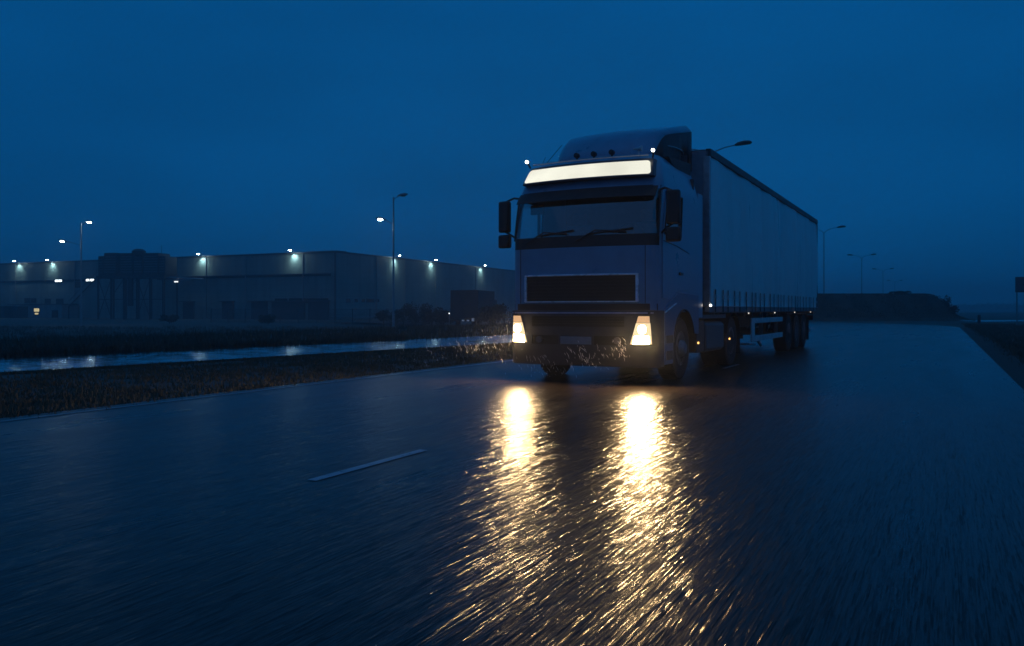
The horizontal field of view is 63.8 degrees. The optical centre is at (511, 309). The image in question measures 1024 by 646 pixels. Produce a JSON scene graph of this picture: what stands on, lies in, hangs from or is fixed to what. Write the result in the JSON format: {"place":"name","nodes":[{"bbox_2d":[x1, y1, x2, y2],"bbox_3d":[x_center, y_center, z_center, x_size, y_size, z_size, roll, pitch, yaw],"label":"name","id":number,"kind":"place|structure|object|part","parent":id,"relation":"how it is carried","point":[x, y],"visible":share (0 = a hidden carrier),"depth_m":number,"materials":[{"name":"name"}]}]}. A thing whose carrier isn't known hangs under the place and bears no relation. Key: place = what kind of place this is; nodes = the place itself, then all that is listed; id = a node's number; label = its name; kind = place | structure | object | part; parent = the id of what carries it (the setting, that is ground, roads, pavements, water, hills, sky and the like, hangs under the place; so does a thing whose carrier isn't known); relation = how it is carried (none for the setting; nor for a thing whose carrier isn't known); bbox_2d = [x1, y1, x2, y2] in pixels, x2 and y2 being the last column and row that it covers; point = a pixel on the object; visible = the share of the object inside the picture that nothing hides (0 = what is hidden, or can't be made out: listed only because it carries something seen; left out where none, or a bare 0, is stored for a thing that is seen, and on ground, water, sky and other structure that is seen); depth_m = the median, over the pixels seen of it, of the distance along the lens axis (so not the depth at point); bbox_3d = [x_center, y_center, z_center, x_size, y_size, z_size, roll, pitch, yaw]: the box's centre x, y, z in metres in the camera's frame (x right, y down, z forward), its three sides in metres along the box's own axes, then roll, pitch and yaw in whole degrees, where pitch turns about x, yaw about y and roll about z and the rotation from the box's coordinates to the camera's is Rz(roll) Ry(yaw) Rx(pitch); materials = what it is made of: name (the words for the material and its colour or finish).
{"place":"outdoors","nodes":[
{"label":"outdoors","id":0,"kind":"place"},
{"bbox_2d":[0,322,511,358],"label":"meadow grass","id":1,"kind":"structure","parent":0,"point":[42,344],"depth_m":30.48,"materials":[{"name":"green plant"}]},
{"bbox_2d":[0,335,511,371],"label":"service road","id":2,"kind":"structure","parent":0,"point":[10,364],"depth_m":21.30,"materials":[{"name":"grey asphalt"}]},
{"bbox_2d":[0,317,1023,645],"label":"road","id":3,"kind":"structure","parent":0,"point":[844,485],"depth_m":4.75,"materials":[{"name":"grey asphalt"}]},
{"bbox_2d":[0,360,511,421],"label":"edge line","id":4,"kind":"object","parent":3,"relation":"on","point":[225,394],"visible":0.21,"depth_m":10.81,"materials":[{"name":"paint"}]},
{"bbox_2d":[308,449,426,480],"bbox_3d":[-1.031,1.146,6.115,0.080,0.001,1.350,0,0,28],"label":"lane marking","id":5,"kind":"object","parent":3,"relation":"on","point":[363,466],"visible":1,"depth_m":6.04,"materials":[{"name":"paint"}]},
{"bbox_2d":[498,126,739,378],"bbox_3d":[2.437,-1.102,15.491,3.132,4.515,6.182,0,0,28],"label":"truck","id":6,"kind":"object","parent":3,"relation":"on","point":[610,260],"visible":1,"depth_m":13.10,"materials":[{"name":"paint"}]},
{"bbox_2d":[379,336,629,375],"bbox_3d":[-0.257,0.712,13.351,4.437,0.757,1.329,0,0,40],"label":"water spray","id":7,"kind":"object","parent":6,"relation":"attached to","point":[534,357],"visible":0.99,"depth_m":12.96,"materials":[{"name":"clear liquid"}]},
{"bbox_3d":[0.424,-1.020,14.398,0.031,1.740,1.485,0,0,28],"label":"door","id":8,"kind":"part","parent":6,"relation":"part of","materials":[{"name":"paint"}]},
{"bbox_3d":[2.656,-1.020,13.207,0.039,1.740,1.485,0,0,28],"label":"door","id":9,"kind":"part","parent":6,"relation":"part of","materials":[{"name":"paint"}]},
{"bbox_2d":[681,148,817,350],"bbox_3d":[5.654,-0.885,21.526,2.688,4.081,13.756,0,0,28],"label":"semi trailer","id":10,"kind":"object","parent":3,"relation":"on","point":[760,256],"visible":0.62,"depth_m":18.61,"materials":[{"name":"fabric"}]},
{"bbox_2d":[0,310,1023,414],"bbox_3d":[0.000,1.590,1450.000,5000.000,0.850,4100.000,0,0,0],"label":"ground","id":11,"kind":"structure","parent":0,"point":[362,323],"depth_m":74.06,"materials":[{"name":"green plant"}]},
{"bbox_2d":[0,306,9,317],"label":"shipping container","id":12,"kind":"object","parent":11,"relation":"on","point":[4,311],"visible":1,"depth_m":176.65,"materials":[{"name":"metal"}]},
{"bbox_2d":[10,306,27,317],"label":"shipping container","id":13,"kind":"object","parent":11,"relation":"on","point":[18,311],"visible":1,"depth_m":177.11,"materials":[{"name":"metal"}]},
{"bbox_2d":[7,304,78,317],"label":"office annex","id":14,"kind":"object","parent":11,"relation":"on","point":[47,310],"visible":0.7,"depth_m":182.05,"materials":[{"name":"grey concrete"}]},
{"bbox_2d":[52,310,57,317],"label":"window","id":15,"kind":"structure","parent":14,"relation":"in","point":[54,312],"depth_m":180.75,"materials":[{"name":"black glass"}]},
{"bbox_2d":[59,220,92,325],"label":"yard lamp","id":16,"kind":"object","parent":11,"relation":"on","point":[81,224],"visible":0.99,"depth_m":97.94,"materials":[{"name":"metal"}]},
{"bbox_2d":[68,246,203,319],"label":"equipment platform","id":17,"kind":"structure","parent":11,"relation":"on","point":[137,264],"depth_m":160.28,"materials":[{"name":"metal"}]},
{"bbox_2d":[158,314,179,323],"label":"shrub","id":18,"kind":"object","parent":11,"relation":"on","point":[169,318],"visible":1,"depth_m":109.51,"materials":[{"name":"green plant"}]},
{"bbox_2d":[0,250,514,319],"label":"warehouse","id":19,"kind":"structure","parent":11,"relation":"on","point":[308,283],"depth_m":168.45,"materials":[{"name":"metal"}]},
{"bbox_2d":[24,298,30,302],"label":"window","id":20,"kind":"structure","parent":19,"relation":"in","point":[26,300],"depth_m":190.88,"materials":[{"name":"black glass"}]},
{"bbox_2d":[31,298,36,302],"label":"window","id":21,"kind":"structure","parent":19,"relation":"in","point":[33,300],"depth_m":189.89,"materials":[{"name":"black glass"}]},
{"bbox_2d":[45,299,50,303],"bbox_3d":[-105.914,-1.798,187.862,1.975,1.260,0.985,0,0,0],"label":"window","id":22,"kind":"structure","parent":19,"relation":"in","point":[47,301],"depth_m":187.79,"materials":[{"name":"black glass"}]},
{"bbox_2d":[56,299,63,303],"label":"window","id":23,"kind":"structure","parent":19,"relation":"in","point":[58,301],"depth_m":186.03,"materials":[{"name":"black glass"}]},
{"bbox_2d":[75,282,79,287],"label":"window","id":24,"kind":"structure","parent":19,"relation":"in","point":[77,284],"depth_m":183.48,"materials":[{"name":"black glass"}]},
{"bbox_2d":[179,301,195,318],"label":"dock door","id":25,"kind":"structure","parent":19,"relation":"in","point":[188,306],"depth_m":168.70,"materials":[{"name":"grey metal"}]},
{"bbox_2d":[218,301,234,318],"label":"dock door","id":26,"kind":"structure","parent":19,"relation":"in","point":[227,306],"depth_m":164.15,"materials":[{"name":"grey metal"}]},
{"bbox_2d":[248,301,267,318],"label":"dock door","id":27,"kind":"structure","parent":19,"relation":"in","point":[256,306],"depth_m":160.70,"materials":[{"name":"grey metal"}]},
{"bbox_2d":[268,301,288,308],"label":"dock door","id":28,"kind":"structure","parent":19,"relation":"in","point":[274,304],"depth_m":158.33,"materials":[{"name":"grey metal"}]},
{"bbox_2d":[275,298,287,300],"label":"window","id":29,"kind":"structure","parent":19,"relation":"in","point":[276,299],"depth_m":158.44,"materials":[{"name":"black glass"}]},
{"bbox_2d":[289,298,301,301],"bbox_3d":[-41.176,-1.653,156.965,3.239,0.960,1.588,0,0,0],"label":"window","id":30,"kind":"structure","parent":19,"relation":"in","point":[290,299],"depth_m":156.98,"materials":[{"name":"black glass"}]},
{"bbox_2d":[286,300,304,319],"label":"dock door","id":31,"kind":"structure","parent":19,"relation":"in","point":[295,305],"depth_m":156.33,"materials":[{"name":"grey metal"}]},
{"bbox_2d":[301,298,316,302],"bbox_3d":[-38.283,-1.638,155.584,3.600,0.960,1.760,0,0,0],"label":"window","id":32,"kind":"structure","parent":19,"relation":"in","point":[303,298],"depth_m":155.64,"materials":[{"name":"black glass"}]},
{"bbox_2d":[304,300,330,319],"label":"dock door","id":33,"kind":"structure","parent":19,"relation":"in","point":[322,306],"depth_m":154.39,"materials":[{"name":"metal"}]},
{"bbox_2d":[258,314,275,323],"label":"shrub","id":34,"kind":"object","parent":11,"relation":"on","point":[265,319],"visible":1,"depth_m":103.53,"materials":[{"name":"green plant"}]},
{"bbox_2d":[374,310,391,324],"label":"shrub","id":35,"kind":"object","parent":11,"relation":"on","point":[382,316],"visible":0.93,"depth_m":97.71,"materials":[{"name":"green plant"}]},
{"bbox_2d":[0,325,769,418],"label":"median grass","id":36,"kind":"structure","parent":11,"relation":"on","point":[73,401],"depth_m":14.52,"materials":[{"name":"green plant"}]},
{"bbox_2d":[376,193,407,326],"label":"street light","id":37,"kind":"object","parent":11,"relation":"on","point":[393,293],"visible":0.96,"depth_m":73.93,"materials":[{"name":"metal"}]},
{"bbox_2d":[388,305,420,325],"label":"shrub","id":38,"kind":"object","parent":11,"relation":"on","point":[399,314],"visible":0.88,"depth_m":95.72,"materials":[{"name":"green plant"}]},
{"bbox_2d":[400,302,432,325],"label":"shrub","id":39,"kind":"object","parent":11,"relation":"on","point":[422,307],"visible":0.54,"depth_m":96.81,"materials":[{"name":"green plant"}]},
{"bbox_2d":[416,307,443,324],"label":"shrub","id":40,"kind":"object","parent":11,"relation":"on","point":[425,317],"visible":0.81,"depth_m":94.57,"materials":[{"name":"green plant"}]},
{"bbox_2d":[450,290,496,324],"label":"parked truck","id":41,"kind":"object","parent":11,"relation":"on","point":[465,305],"visible":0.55,"depth_m":87.90,"materials":[{"name":"metal"}]},
{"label":"rear door","id":42,"kind":"part","parent":41,"relation":"part of","materials":[{"name":"grey metal"}]},
{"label":"rear door","id":43,"kind":"part","parent":41,"relation":"part of","materials":[{"name":"metal"}]},
{"bbox_2d":[473,304,500,323],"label":"shrub","id":44,"kind":"object","parent":11,"relation":"on","point":[485,318],"visible":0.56,"depth_m":81.44,"materials":[{"name":"green plant"}]},
{"bbox_2d":[485,303,511,322],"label":"shrub","id":45,"kind":"object","parent":11,"relation":"on","point":[496,309],"visible":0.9,"depth_m":79.74,"materials":[{"name":"green plant"}]},
{"bbox_2d":[692,140,751,151],"bbox_3d":[10.929,-4.007,45.500,4.506,10.393,0.260,0,0,19],"label":"street lamp","id":46,"kind":"object","parent":11,"relation":"on","point":[744,142],"visible":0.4,"depth_m":44.88,"materials":[{"name":"metal"}]},
{"bbox_2d":[818,225,845,293],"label":"street lamp","id":47,"kind":"object","parent":11,"relation":"on","point":[841,226],"visible":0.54,"depth_m":90.97,"materials":[{"name":"metal"}]},
{"bbox_2d":[847,253,875,293],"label":"street lamp","id":48,"kind":"object","parent":11,"relation":"on","point":[861,267],"visible":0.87,"depth_m":136.47,"materials":[{"name":"metal"}]},
{"bbox_2d":[807,293,974,320],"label":"earth bank","id":49,"kind":"structure","parent":11,"relation":"on","point":[871,301],"depth_m":84.46,"materials":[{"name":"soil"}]},
{"bbox_2d":[889,290,911,293],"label":"bush","id":50,"kind":"object","parent":49,"relation":"on","point":[902,292],"visible":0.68,"depth_m":87.49,"materials":[{"name":"green plant"}]},
{"bbox_2d":[943,295,951,308],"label":"bush","id":51,"kind":"object","parent":49,"relation":"on","point":[948,301],"visible":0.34,"depth_m":86.27,"materials":[{"name":"green plant"}]},
{"bbox_2d":[944,305,959,316],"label":"bush","id":52,"kind":"object","parent":49,"relation":"on","point":[953,309],"visible":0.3,"depth_m":85.32,"materials":[{"name":"green plant"}]},
{"bbox_2d":[977,315,980,322],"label":"marker post","id":53,"kind":"object","parent":11,"relation":"on","point":[978,318],"visible":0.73,"depth_m":71.91,"materials":[{"name":"plastic"}]},
{"bbox_2d":[961,328,1023,389],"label":"gravel shoulder","id":54,"kind":"object","parent":11,"relation":"on","point":[1013,370],"visible":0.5,"depth_m":19.71},
{"bbox_2d":[1015,277,1023,324],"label":"road sign","id":55,"kind":"object","parent":11,"relation":"on","point":[1019,284],"visible":0.89,"depth_m":61.97,"materials":[{"name":"metal"}]},
{"bbox_2d":[0,0,1023,304],"label":"sky","id":56,"kind":"structure","parent":0,"point":[182,127],"materials":[{"name":"blue"}]},
{"bbox_2d":[961,323,1023,367],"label":"roadside grass","id":57,"kind":"structure","parent":0,"point":[1003,339],"depth_m":34.84,"materials":[{"name":"green plant"}]},
{"bbox_2d":[962,320,1023,321],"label":"side road","id":58,"kind":"structure","parent":0,"point":[993,320],"depth_m":84.47,"materials":[{"name":"grey asphalt"}]}
]}

